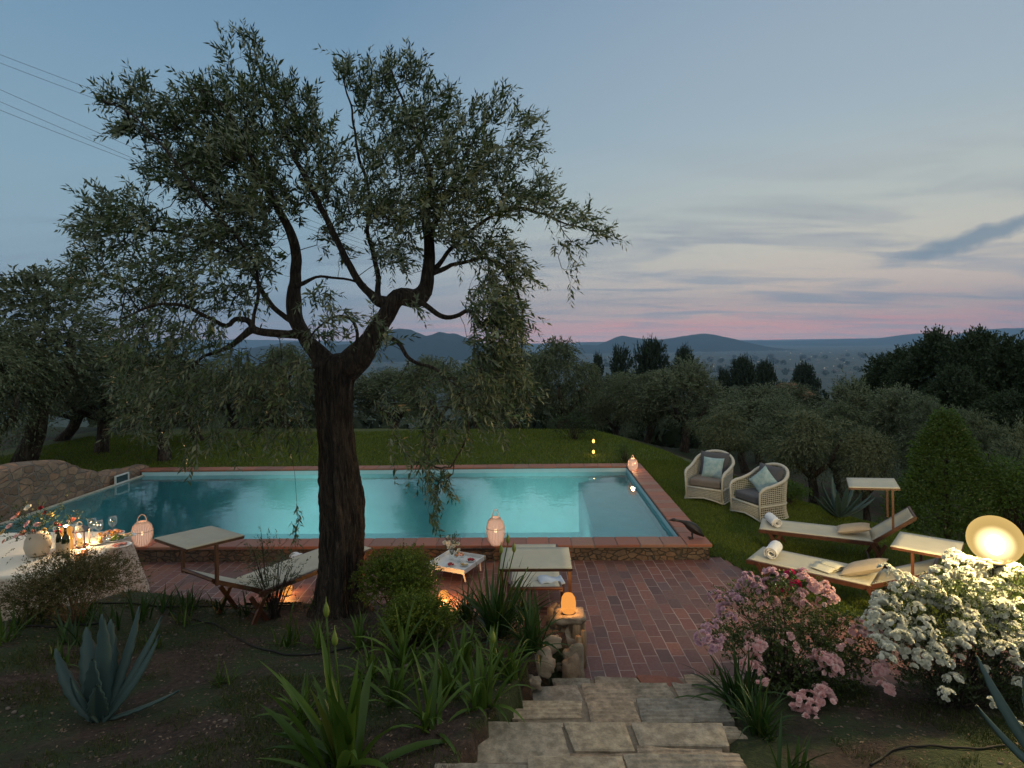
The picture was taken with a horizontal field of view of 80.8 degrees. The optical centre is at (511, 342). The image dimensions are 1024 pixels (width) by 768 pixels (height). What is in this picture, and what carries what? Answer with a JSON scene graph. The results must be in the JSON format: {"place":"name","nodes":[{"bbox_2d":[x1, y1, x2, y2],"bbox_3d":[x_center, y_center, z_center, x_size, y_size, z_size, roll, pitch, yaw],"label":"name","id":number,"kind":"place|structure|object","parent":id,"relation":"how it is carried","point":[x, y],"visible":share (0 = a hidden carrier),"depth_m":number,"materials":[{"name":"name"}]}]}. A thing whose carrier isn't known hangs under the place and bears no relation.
{"place":"outdoors","nodes":[
{"label":"outdoors","id":0,"kind":"place"},
{"bbox_2d":[199,328,546,364],"bbox_3d":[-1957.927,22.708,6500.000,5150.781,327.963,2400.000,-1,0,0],"label":"hills","id":1,"kind":"structure","parent":0,"point":[446,345],"depth_m":5827.84,"materials":[{"name":"blue"}]},
{"bbox_2d":[26,338,876,356],"bbox_3d":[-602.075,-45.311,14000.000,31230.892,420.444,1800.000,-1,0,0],"label":"hills","id":2,"kind":"structure","parent":0,"point":[249,344],"depth_m":13681.94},
{"bbox_2d":[0,340,1023,767],"bbox_3d":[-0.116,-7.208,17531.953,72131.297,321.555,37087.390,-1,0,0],"label":"ground","id":3,"kind":"structure","parent":0,"point":[754,750],"depth_m":4.80,"materials":[{"name":"soil"}]},
{"bbox_2d":[0,601,37,645],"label":"strap leaf plant","id":4,"kind":"object","parent":3,"relation":"on","point":[13,627],"visible":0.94,"depth_m":5.50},
{"bbox_2d":[42,606,97,645],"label":"strap leaf plant","id":5,"kind":"object","parent":3,"relation":"on","point":[64,630],"visible":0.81,"depth_m":5.65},
{"bbox_2d":[0,460,148,524],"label":"stone wall","id":6,"kind":"structure","parent":3,"relation":"on","point":[58,479],"depth_m":12.07,"materials":[{"name":"brown stone"}]},
{"bbox_2d":[0,542,158,626],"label":"spreading shrub","id":7,"kind":"object","parent":3,"relation":"on","point":[63,581],"visible":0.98,"depth_m":5.97,"materials":[{"name":"green plant"}]},
{"bbox_2d":[54,606,179,723],"bbox_3d":[-3.084,2.454,4.548,1.110,0.802,0.398,-1,0,-11],"label":"agave","id":8,"kind":"object","parent":3,"relation":"on","point":[102,693],"visible":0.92,"depth_m":4.54,"materials":[{"name":"green plant"}]},
{"bbox_2d":[205,366,292,427],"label":"olive tree","id":9,"kind":"object","parent":3,"relation":"on","point":[231,412],"visible":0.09,"depth_m":24.58,"materials":[{"name":"green plant"}]},
{"bbox_2d":[154,526,372,624],"bbox_3d":[-2.830,2.610,7.241,0.705,1.100,2.485,-1,0,34],"label":"sun lounger","id":10,"kind":"object","parent":3,"relation":"on","point":[196,539],"visible":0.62,"depth_m":6.69,"materials":[{"name":"fabric"}]},
{"bbox_2d":[233,525,308,619],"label":"sprig plant","id":11,"kind":"object","parent":3,"relation":"on","point":[275,603],"visible":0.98,"depth_m":6.80,"materials":[{"name":"green plant"}]},
{"bbox_2d":[234,342,314,427],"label":"olive tree","id":12,"kind":"object","parent":3,"relation":"on","point":[286,348],"visible":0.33,"depth_m":23.57,"materials":[{"name":"green plant"}]},
{"bbox_2d":[253,667,325,724],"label":"strap leaf plant","id":13,"kind":"object","parent":3,"relation":"on","point":[300,715],"visible":0.68,"depth_m":4.40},
{"bbox_2d":[37,18,632,621],"bbox_3d":[-2.088,-0.260,6.823,7.113,6.974,2.879,-1,0,0],"label":"olive tree","id":14,"kind":"object","parent":3,"relation":"on","point":[341,520],"visible":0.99,"depth_m":6.66,"materials":[{"name":"green plant"}]},
{"bbox_2d":[293,378,377,427],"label":"olive tree","id":15,"kind":"object","parent":3,"relation":"on","point":[358,403],"visible":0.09,"depth_m":25.77,"materials":[{"name":"green plant"}]},
{"bbox_2d":[0,427,690,471],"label":"lawn grass","id":16,"kind":"structure","parent":3,"relation":"on","point":[546,435],"depth_m":17.51,"materials":[{"name":"plant"}]},
{"bbox_2d":[252,599,445,767],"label":"strap leaf plant","id":17,"kind":"object","parent":3,"relation":"on","point":[340,728],"visible":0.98,"depth_m":3.77,"materials":[{"name":"plant"}]},
{"bbox_2d":[0,463,711,561],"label":"swimming pool","id":18,"kind":"structure","parent":3,"relation":"on","point":[608,511],"depth_m":14.55,"materials":[{"name":"liquid"}]},
{"bbox_2d":[131,514,153,547],"bbox_3d":[-5.656,2.865,9.203,0.302,0.481,0.302,-1,0,-36],"label":"cane lantern","id":19,"kind":"object","parent":18,"relation":"on","point":[143,531],"visible":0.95,"depth_m":9.12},
{"bbox_2d":[486,509,504,546],"bbox_3d":[-0.245,2.752,8.986,0.282,0.533,0.282,-1,0,-41],"label":"cane lantern","id":20,"kind":"object","parent":18,"relation":"on","point":[495,530],"visible":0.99,"depth_m":8.90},
{"bbox_2d":[330,603,383,657],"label":"strap leaf plant","id":21,"kind":"object","parent":3,"relation":"on","point":[358,629],"visible":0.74,"depth_m":5.84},
{"bbox_2d":[333,634,408,683],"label":"strap leaf plant","id":22,"kind":"object","parent":3,"relation":"on","point":[367,664],"visible":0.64,"depth_m":5.05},
{"bbox_2d":[344,539,444,618],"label":"round shrub","id":23,"kind":"object","parent":3,"relation":"on","point":[406,569],"visible":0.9,"depth_m":6.51,"materials":[{"name":"green plant"}]},
{"bbox_2d":[353,366,436,428],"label":"olive tree","id":24,"kind":"object","parent":3,"relation":"on","point":[375,384],"visible":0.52,"depth_m":25.58,"materials":[{"name":"green plant"}]},
{"bbox_2d":[347,596,447,689],"bbox_3d":[-0.947,2.595,5.333,0.849,0.591,0.882,-1,0,0],"label":"strap leaf plant","id":25,"kind":"object","parent":3,"relation":"on","point":[398,655],"visible":0.79,"depth_m":5.34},
{"bbox_2d":[357,642,440,707],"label":"strap leaf plant","id":26,"kind":"object","parent":3,"relation":"on","point":[397,685],"visible":0.84,"depth_m":4.72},
{"bbox_2d":[366,586,462,647],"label":"round shrub","id":27,"kind":"object","parent":3,"relation":"on","point":[423,606],"visible":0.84,"depth_m":5.74,"materials":[{"name":"green plant"}]},
{"bbox_2d":[370,638,489,762],"bbox_3d":[-0.590,2.506,4.324,0.843,0.564,0.809,-1,0,18],"label":"strap leaf plant","id":28,"kind":"object","parent":3,"relation":"on","point":[428,716],"visible":0.91,"depth_m":4.34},
{"bbox_2d":[395,583,479,657],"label":"strap leaf plant","id":29,"kind":"object","parent":3,"relation":"on","point":[430,641],"visible":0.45,"depth_m":5.80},
{"bbox_2d":[416,630,475,713],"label":"strap leaf plant","id":30,"kind":"object","parent":3,"relation":"on","point":[447,678],"visible":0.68,"depth_m":4.81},
{"bbox_2d":[438,621,489,670],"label":"strap leaf plant","id":31,"kind":"object","parent":3,"relation":"on","point":[468,650],"visible":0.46,"depth_m":5.37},
{"bbox_2d":[440,630,535,724],"bbox_3d":[-0.226,2.543,4.557,0.637,0.772,0.896,-1,0,-22],"label":"strap leaf plant","id":32,"kind":"object","parent":3,"relation":"on","point":[481,692],"visible":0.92,"depth_m":4.58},
{"bbox_2d":[87,352,904,452],"bbox_3d":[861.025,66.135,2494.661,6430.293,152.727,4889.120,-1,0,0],"label":"wood","id":33,"kind":"object","parent":3,"relation":"on","point":[669,436],"visible":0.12,"depth_m":63.18,"materials":[{"name":"green plant"}]},
{"bbox_2d":[437,534,556,651],"bbox_3d":[-0.156,2.476,6.056,1.297,1.132,1.497,-1,0,-16],"label":"strap leaf plant","id":34,"kind":"object","parent":3,"relation":"on","point":[489,616],"visible":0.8,"depth_m":6.10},
{"bbox_2d":[458,615,551,675],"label":"strap leaf plant","id":35,"kind":"object","parent":3,"relation":"on","point":[483,650],"visible":0.56,"depth_m":5.27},
{"bbox_2d":[478,636,535,691],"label":"strap leaf plant","id":36,"kind":"object","parent":3,"relation":"on","point":[510,667],"visible":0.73,"depth_m":4.98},
{"bbox_2d":[0,588,1023,767],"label":"weeds","id":37,"kind":"object","parent":3,"relation":"on","point":[977,721],"visible":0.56,"depth_m":4.64,"materials":[{"name":"plant"}]},
{"bbox_2d":[0,592,1023,767],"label":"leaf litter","id":38,"kind":"object","parent":3,"relation":"on","point":[258,761],"visible":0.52,"depth_m":4.72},
{"bbox_2d":[473,337,560,428],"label":"olive tree","id":39,"kind":"object","parent":3,"relation":"on","point":[510,391],"visible":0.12,"depth_m":23.50,"materials":[{"name":"green plant"}]},
{"bbox_2d":[477,582,574,673],"bbox_3d":[0.081,2.669,5.546,0.974,0.826,1.163,-1,0,0],"label":"strap leaf plant","id":40,"kind":"object","parent":3,"relation":"on","point":[531,622],"visible":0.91,"depth_m":5.59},
{"bbox_2d":[532,646,555,678],"bbox_3d":[0.252,2.947,5.535,0.308,0.210,0.270,-1,0,0],"label":"rock","id":41,"kind":"object","parent":3,"relation":"on","point":[546,670],"visible":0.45,"depth_m":5.46,"materials":[{"name":"stone"}]},
{"bbox_2d":[519,335,606,429],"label":"olive tree","id":42,"kind":"object","parent":3,"relation":"on","point":[550,354],"visible":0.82,"depth_m":23.48,"materials":[{"name":"green plant"}]},
{"bbox_2d":[545,602,586,677],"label":"stone wall","id":43,"kind":"structure","parent":3,"relation":"on","point":[574,660],"depth_m":6.01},
{"bbox_2d":[434,674,747,767],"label":"stone steps","id":44,"kind":"structure","parent":3,"relation":"on","point":[644,721],"depth_m":4.37,"materials":[{"name":"stone"}]},
{"bbox_2d":[289,348,894,379],"bbox_3d":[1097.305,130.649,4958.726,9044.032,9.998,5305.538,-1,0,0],"label":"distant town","id":45,"kind":"object","parent":3,"relation":"on","point":[818,360],"visible":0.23,"depth_m":4621.21},
{"bbox_2d":[567,394,621,430],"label":"olive tree","id":46,"kind":"object","parent":3,"relation":"on","point":[604,409],"visible":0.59,"depth_m":24.39,"materials":[{"name":"green plant"}]},
{"bbox_2d":[581,372,649,437],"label":"olive tree","id":47,"kind":"object","parent":3,"relation":"on","point":[614,427],"visible":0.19,"depth_m":28.74,"materials":[{"name":"green plant"}]},
{"bbox_2d":[599,341,634,407],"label":"pine tree","id":48,"kind":"object","parent":3,"relation":"on","point":[618,363],"visible":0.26,"depth_m":74.88,"materials":[{"name":"green plant"}]},
{"bbox_2d":[597,369,679,443],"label":"olive tree","id":49,"kind":"object","parent":3,"relation":"on","point":[632,409],"visible":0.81,"depth_m":23.49,"materials":[{"name":"green plant"}]},
{"bbox_2d":[629,333,670,379],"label":"pine tree","id":50,"kind":"object","parent":3,"relation":"on","point":[650,357],"visible":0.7,"depth_m":69.24,"materials":[{"name":"green plant"}]},
{"bbox_2d":[634,349,734,452],"bbox_3d":[6.474,2.453,23.206,3.640,4.414,3.742,-1,0,8],"label":"olive tree","id":51,"kind":"object","parent":3,"relation":"on","point":[684,377],"visible":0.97,"depth_m":22.46,"materials":[{"name":"green plant"}]},
{"bbox_2d":[675,632,793,724],"bbox_3d":[1.832,2.873,5.015,1.069,0.784,0.970,-1,0,0],"label":"strap leaf plant","id":52,"kind":"object","parent":3,"relation":"on","point":[734,687],"visible":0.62,"depth_m":5.05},
{"bbox_2d":[722,352,757,389],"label":"pine tree","id":53,"kind":"object","parent":3,"relation":"on","point":[742,372],"visible":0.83,"depth_m":78.95,"materials":[{"name":"green plant"}]},
{"bbox_2d":[701,395,780,473],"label":"olive tree","id":54,"kind":"object","parent":3,"relation":"on","point":[747,408],"visible":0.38,"depth_m":19.16,"materials":[{"name":"green plant"}]},
{"bbox_2d":[699,661,807,741],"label":"strap leaf plant","id":55,"kind":"object","parent":3,"relation":"on","point":[759,722],"visible":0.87,"depth_m":4.54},
{"bbox_2d":[716,382,806,464],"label":"olive tree","id":56,"kind":"object","parent":3,"relation":"on","point":[760,392],"visible":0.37,"depth_m":22.73,"materials":[{"name":"green plant"}]},
{"bbox_2d":[754,359,779,388],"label":"pine tree","id":57,"kind":"object","parent":3,"relation":"on","point":[765,372],"visible":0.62,"depth_m":88.97,"materials":[{"name":"green plant"}]},
{"bbox_2d":[744,388,824,479],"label":"olive tree","id":58,"kind":"object","parent":3,"relation":"on","point":[763,431],"visible":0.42,"depth_m":16.95,"materials":[{"name":"green plant"}]},
{"bbox_2d":[693,566,895,718],"bbox_3d":[2.574,2.723,5.404,1.967,1.237,1.268,-1,0,0],"label":"pink rose bush","id":59,"kind":"object","parent":3,"relation":"on","point":[832,664],"visible":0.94,"depth_m":5.35,"materials":[{"name":"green plant"}]},
{"bbox_2d":[768,379,828,435],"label":"olive tree","id":60,"kind":"object","parent":3,"relation":"on","point":[799,390],"visible":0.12,"depth_m":29.55,"materials":[{"name":"green plant"}]},
{"bbox_2d":[762,712,838,767],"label":"strap leaf plant","id":61,"kind":"object","parent":3,"relation":"on","point":[803,762],"visible":1,"depth_m":3.96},
{"bbox_2d":[791,359,824,396],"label":"pine tree","id":62,"kind":"object","parent":3,"relation":"on","point":[803,373],"visible":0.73,"depth_m":109.22,"materials":[{"name":"green plant"}]},
{"bbox_2d":[754,406,862,505],"bbox_3d":[6.564,2.636,13.345,2.400,2.470,2.210,-1,0,-11],"label":"olive tree","id":63,"kind":"object","parent":3,"relation":"on","point":[793,455],"visible":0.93,"depth_m":12.98,"materials":[{"name":"green plant"}]},
{"bbox_2d":[805,398,884,499],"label":"olive tree","id":64,"kind":"object","parent":3,"relation":"on","point":[847,412],"visible":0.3,"depth_m":16.35,"materials":[{"name":"green plant"}]},
{"bbox_2d":[809,367,915,492],"bbox_3d":[10.790,3.004,18.843,3.254,4.498,3.166,-1,0,-26],"label":"olive tree","id":65,"kind":"object","parent":3,"relation":"on","point":[851,393],"visible":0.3,"depth_m":18.91,"materials":[{"name":"green plant"}]},
{"bbox_2d":[831,425,902,521],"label":"olive tree","id":66,"kind":"object","parent":3,"relation":"on","point":[871,446],"visible":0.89,"depth_m":12.32,"materials":[{"name":"green plant"}]},
{"bbox_2d":[859,343,929,420],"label":"broadleaf tree","id":67,"kind":"object","parent":3,"relation":"on","point":[879,369],"visible":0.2,"depth_m":39.95,"materials":[{"name":"green plant"}]},
{"bbox_2d":[856,382,951,507],"bbox_3d":[11.346,3.141,17.061,2.658,4.127,2.588,-1,0,42],"label":"olive tree","id":68,"kind":"object","parent":3,"relation":"on","point":[888,409],"visible":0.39,"depth_m":16.83,"materials":[{"name":"green plant"}]},
{"bbox_2d":[878,323,955,393],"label":"broadleaf tree","id":69,"kind":"object","parent":3,"relation":"on","point":[918,367],"visible":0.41,"depth_m":33.70,"materials":[{"name":"green plant"}]},
{"bbox_2d":[887,392,974,523],"bbox_3d":[10.589,3.109,15.137,2.182,3.746,2.009,-1,0,12],"label":"olive tree","id":70,"kind":"object","parent":3,"relation":"on","point":[920,412],"visible":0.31,"depth_m":15.00,"materials":[{"name":"green plant"}]},
{"bbox_2d":[858,548,1023,725],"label":"white rose bush","id":71,"kind":"object","parent":3,"relation":"on","point":[973,625],"visible":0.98,"depth_m":5.01,"materials":[{"name":"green plant"}]},
{"bbox_2d":[869,744,1017,765],"bbox_3d":[3.007,2.861,4.234,1.229,0.069,0.135,-1,0,-11],"label":"irrigation hose","id":72,"kind":"object","parent":3,"relation":"on","point":[924,745],"visible":0.98,"depth_m":4.22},
{"bbox_2d":[872,406,1023,553],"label":"conical shrub","id":73,"kind":"object","parent":3,"relation":"on","point":[949,430],"visible":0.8,"depth_m":10.29,"materials":[{"name":"green plant"}]},
{"bbox_2d":[917,361,998,479],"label":"broadleaf tree","id":74,"kind":"object","parent":3,"relation":"on","point":[959,387],"visible":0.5,"depth_m":24.58,"materials":[{"name":"green plant"}]},
{"bbox_2d":[933,323,1008,454],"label":"broadleaf tree","id":75,"kind":"object","parent":3,"relation":"on","point":[967,348],"visible":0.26,"depth_m":29.68,"materials":[{"name":"green plant"}]},
{"bbox_2d":[933,406,1011,516],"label":"olive tree","id":76,"kind":"object","parent":3,"relation":"on","point":[970,418],"visible":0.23,"depth_m":13.92,"materials":[{"name":"green plant"}]},
{"bbox_2d":[964,330,1023,398],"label":"broadleaf tree","id":77,"kind":"object","parent":3,"relation":"on","point":[1004,360],"visible":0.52,"depth_m":26.98,"materials":[{"name":"green plant"}]},
{"bbox_2d":[966,515,1023,677],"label":"globe lamp","id":78,"kind":"object","parent":3,"relation":"on","point":[996,550],"visible":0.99,"depth_m":5.21,"materials":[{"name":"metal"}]},
{"bbox_2d":[966,449,1023,530],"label":"dark shrub","id":79,"kind":"object","parent":3,"relation":"on","point":[1014,495],"visible":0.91,"depth_m":10.02,"materials":[{"name":"green plant"}]},
{"bbox_2d":[970,387,1023,460],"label":"broadleaf tree","id":80,"kind":"object","parent":3,"relation":"on","point":[1009,405],"visible":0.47,"depth_m":19.73,"materials":[{"name":"green plant"}]},
{"bbox_2d":[975,656,1023,762],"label":"agave","id":81,"kind":"object","parent":3,"relation":"on","point":[1013,723],"visible":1,"depth_m":3.88,"materials":[{"name":"green plant"}]},
{"bbox_2d":[978,410,1023,535],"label":"olive tree","id":82,"kind":"object","parent":3,"relation":"on","point":[1009,447],"visible":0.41,"depth_m":11.92,"materials":[{"name":"green plant"}]},
{"bbox_2d":[0,428,1023,638],"bbox_3d":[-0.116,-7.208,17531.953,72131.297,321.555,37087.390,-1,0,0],"label":"lawn","id":83,"kind":"structure","parent":0,"point":[6,452],"depth_m":16.30,"materials":[{"name":"plant"}]},
{"bbox_2d":[0,316,78,458],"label":"olive tree","id":84,"kind":"object","parent":83,"relation":"on","point":[15,413],"visible":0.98,"depth_m":13.82,"materials":[{"name":"green plant"}]},
{"bbox_2d":[2,375,114,440],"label":"olive tree","id":85,"kind":"object","parent":83,"relation":"on","point":[71,429],"visible":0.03,"depth_m":20.35,"materials":[{"name":"green plant"}]},
{"bbox_2d":[0,258,130,462],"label":"olive tree","id":86,"kind":"object","parent":83,"relation":"on","point":[70,358],"visible":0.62,"depth_m":15.49,"materials":[{"name":"green plant"}]},
{"bbox_2d":[47,337,141,453],"bbox_3d":[-12.545,1.692,17.954,4.007,4.132,3.899,-1,0,18],"label":"olive tree","id":87,"kind":"object","parent":83,"relation":"on","point":[86,401],"visible":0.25,"depth_m":17.44,"materials":[{"name":"green plant"}]},
{"bbox_2d":[93,353,233,462],"bbox_3d":[-9.601,1.925,16.552,3.451,3.489,3.590,-1,0,21],"label":"olive tree","id":88,"kind":"object","parent":83,"relation":"on","point":[161,455],"visible":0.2,"depth_m":15.81,"materials":[{"name":"green plant"}]},
{"bbox_2d":[386,353,470,447],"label":"olive tree","id":89,"kind":"object","parent":83,"relation":"on","point":[417,373],"visible":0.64,"depth_m":17.77,"materials":[{"name":"green plant"}]},
{"bbox_2d":[548,411,599,439],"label":"dark shrub","id":90,"kind":"object","parent":83,"relation":"on","point":[577,424],"visible":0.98,"depth_m":18.97,"materials":[{"name":"green plant"}]},
{"bbox_2d":[684,450,734,504],"bbox_3d":[3.984,2.651,12.033,0.837,0.900,0.857,-1,0,39],"label":"wicker armchair","id":91,"kind":"object","parent":83,"relation":"on","point":[696,483],"visible":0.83,"depth_m":11.87,"materials":[{"name":"wicker"}]},
{"bbox_2d":[701,456,723,478],"bbox_3d":[4.016,2.503,12.044,0.420,0.420,0.141,-1,-24,39],"label":"throw pillow","id":92,"kind":"object","parent":91,"relation":"on","point":[712,467],"visible":1,"depth_m":11.98,"materials":[{"name":"teal fabric"}]},
{"bbox_2d":[683,408,761,459],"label":"olive tree","id":93,"kind":"object","parent":83,"relation":"on","point":[721,439],"visible":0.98,"depth_m":14.29,"materials":[{"name":"green plant"}]},
{"bbox_2d":[729,462,789,522],"bbox_3d":[4.565,2.683,10.971,0.857,0.900,0.837,-1,0,-21],"label":"wicker armchair","id":94,"kind":"object","parent":83,"relation":"on","point":[776,494],"visible":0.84,"depth_m":10.77,"materials":[{"name":"wicker"}]},
{"bbox_2d":[783,478,813,504],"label":"dark shrub","id":95,"kind":"object","parent":83,"relation":"on","point":[792,492],"visible":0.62,"depth_m":11.52,"materials":[{"name":"green plant"}]},
{"bbox_2d":[615,459,1023,641],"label":"lawn grass","id":96,"kind":"structure","parent":83,"relation":"on","point":[682,503],"depth_m":9.83,"materials":[{"name":"plant"}]},
{"bbox_2d":[759,478,916,568],"bbox_3d":[4.797,2.613,8.989,2.027,1.175,0.705,-1,0,26],"label":"sun lounger","id":97,"kind":"object","parent":83,"relation":"on","point":[887,527],"visible":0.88,"depth_m":8.82,"materials":[{"name":"fabric"}]},
{"bbox_2d":[814,477,875,517],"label":"agave","id":98,"kind":"object","parent":83,"relation":"on","point":[837,507],"visible":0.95,"depth_m":10.64,"materials":[{"name":"green plant"}]},
{"bbox_2d":[746,532,963,619],"bbox_3d":[4.118,2.746,7.370,2.244,0.893,0.705,-1,0,41],"label":"sun lounger","id":99,"kind":"object","parent":83,"relation":"on","point":[921,545],"visible":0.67,"depth_m":7.11,"materials":[{"name":"fabric"}]},
{"bbox_2d":[840,558,887,575],"bbox_3d":[4.244,2.709,7.261,0.500,0.131,0.380,-30,-19,37],"label":"pillow","id":100,"kind":"object","parent":99,"relation":"on","point":[862,567],"visible":0.94,"depth_m":7.18,"materials":[{"name":"beige fabric"}]},
{"bbox_2d":[0,0,1023,344],"label":"sky","id":101,"kind":"structure","parent":0,"point":[771,170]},
{"bbox_2d":[140,557,1023,684],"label":"patio","id":102,"kind":"structure","parent":0,"point":[646,617],"depth_m":7.48,"materials":[{"name":"brick"}]},
{"bbox_2d":[427,550,485,581],"bbox_3d":[-0.790,3.167,8.511,0.615,0.197,0.614,-1,0,25],"label":"tray table","id":103,"kind":"object","parent":102,"relation":"on","point":[446,557],"visible":0.71,"depth_m":8.53,"materials":[{"name":"white paint"}]},
{"bbox_2d":[499,544,572,609],"bbox_3d":[0.288,2.771,7.365,0.785,0.973,2.450,-1,0,2],"label":"sun lounger","id":104,"kind":"object","parent":102,"relation":"on","point":[552,560],"visible":0.77,"depth_m":6.58,"materials":[{"name":"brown wood"}]},
{"bbox_3d":[-6.373,2.978,7.420,2.300,0.750,1.280,-1,0,0],"label":"dining table","id":105,"kind":"object","parent":102,"relation":"on","visible":0},
{"bbox_2d":[0,532,149,620],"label":"tablecloth","id":106,"kind":"object","parent":105,"relation":"on","point":[16,554],"visible":0.31,"depth_m":7.49,"materials":[{"name":"fabric"}]},
{"bbox_2d":[0,485,92,562],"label":"flower arrangement","id":107,"kind":"object","parent":106,"relation":"on","point":[37,542],"visible":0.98,"depth_m":7.22,"materials":[{"name":"plant"}]},
{"bbox_2d":[560,334,793,353],"bbox_3d":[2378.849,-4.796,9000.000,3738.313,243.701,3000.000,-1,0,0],"label":"hills","id":108,"kind":"structure","parent":0,"point":[706,343],"depth_m":8153.60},
{"bbox_2d":[768,328,1023,345],"bbox_3d":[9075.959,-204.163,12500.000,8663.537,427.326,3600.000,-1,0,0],"label":"hills","id":109,"kind":"structure","parent":0,"point":[900,339],"depth_m":12030.84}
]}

